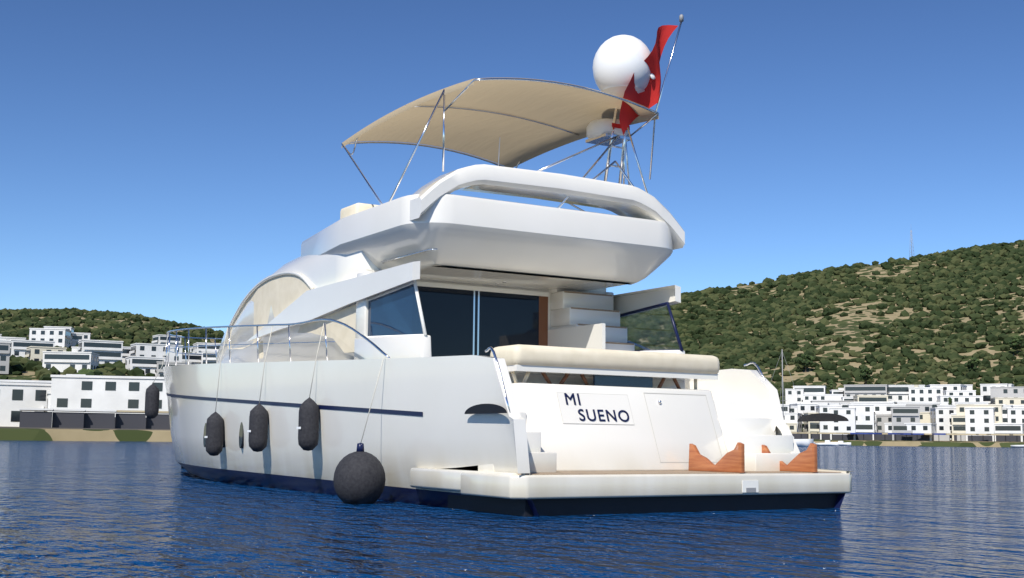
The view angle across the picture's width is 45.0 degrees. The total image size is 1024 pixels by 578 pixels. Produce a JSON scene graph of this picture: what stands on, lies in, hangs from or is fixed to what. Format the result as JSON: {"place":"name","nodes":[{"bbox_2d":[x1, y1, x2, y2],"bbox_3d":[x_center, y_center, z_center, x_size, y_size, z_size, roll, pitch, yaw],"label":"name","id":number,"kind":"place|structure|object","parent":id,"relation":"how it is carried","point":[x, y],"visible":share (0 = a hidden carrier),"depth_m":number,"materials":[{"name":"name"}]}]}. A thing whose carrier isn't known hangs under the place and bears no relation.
{"place":"outdoors","nodes":[
{"label":"outdoors","id":0,"kind":"place"},
{"bbox_2d":[0,440,1023,577],"bbox_3d":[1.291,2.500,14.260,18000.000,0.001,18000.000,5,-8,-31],"label":"water","id":1,"kind":"structure","parent":0,"point":[102,509],"depth_m":10.18,"materials":[{"name":"blue liquid"}]},
{"bbox_2d":[145,14,851,516],"bbox_3d":[-3.108,0.439,21.201,5.308,7.278,18.772,5,-8,-31],"label":"yacht","id":2,"kind":"object","parent":1,"relation":"on","point":[437,342],"visible":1,"depth_m":15.76,"materials":[{"name":"fiberglass"},{"name":"glass"},{"name":"metal"}]},
{"bbox_2d":[770,349,813,446],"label":"sailboat","id":3,"kind":"object","parent":1,"relation":"on","point":[803,442],"visible":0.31,"depth_m":226.38,"materials":[{"name":"white plastic"}]},
{"bbox_2d":[815,440,838,445],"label":"motorboat","id":4,"kind":"object","parent":1,"relation":"on","point":[827,443],"visible":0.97,"depth_m":316.87,"materials":[{"name":"white plastic"}]},
{"bbox_2d":[838,441,850,445],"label":"motorboat","id":5,"kind":"object","parent":1,"relation":"on","point":[841,443],"visible":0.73,"depth_m":388.53,"materials":[{"name":"white plastic"}]},
{"bbox_2d":[1010,445,1023,447],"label":"motorboat","id":6,"kind":"object","parent":1,"relation":"on","point":[1017,446],"visible":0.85,"depth_m":376.11,"materials":[{"name":"white plastic"}]},
{"bbox_2d":[0,244,1023,446],"bbox_3d":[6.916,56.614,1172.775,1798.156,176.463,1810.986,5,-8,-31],"label":"land","id":7,"kind":"structure","parent":0,"point":[849,324],"depth_m":639.06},
{"bbox_2d":[0,240,1023,403],"bbox_3d":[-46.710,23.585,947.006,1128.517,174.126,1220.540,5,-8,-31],"label":"hill shrubs","id":8,"kind":"object","parent":7,"relation":"on","point":[774,338],"visible":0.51,"depth_m":797.75,"materials":[{"name":"green plant"}]},
{"bbox_2d":[0,326,1023,441],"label":"town","id":9,"kind":"object","parent":7,"relation":"on","point":[993,412],"visible":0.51,"depth_m":421.24,"materials":[{"name":"white paint"}]},
{"bbox_2d":[11,335,1023,431],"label":"trees","id":10,"kind":"object","parent":7,"relation":"on","point":[972,363],"visible":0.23,"depth_m":575.00,"materials":[{"name":"green plant"}]},
{"bbox_2d":[909,230,913,256],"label":"antenna","id":11,"kind":"object","parent":7,"relation":"on","point":[911,244],"visible":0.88,"depth_m":1043.99,"materials":[{"name":"grey metal"}]},
{"bbox_2d":[0,0,1023,332],"label":"sky","id":12,"kind":"structure","parent":0,"point":[162,159],"materials":[{"name":"blue"}]}
]}

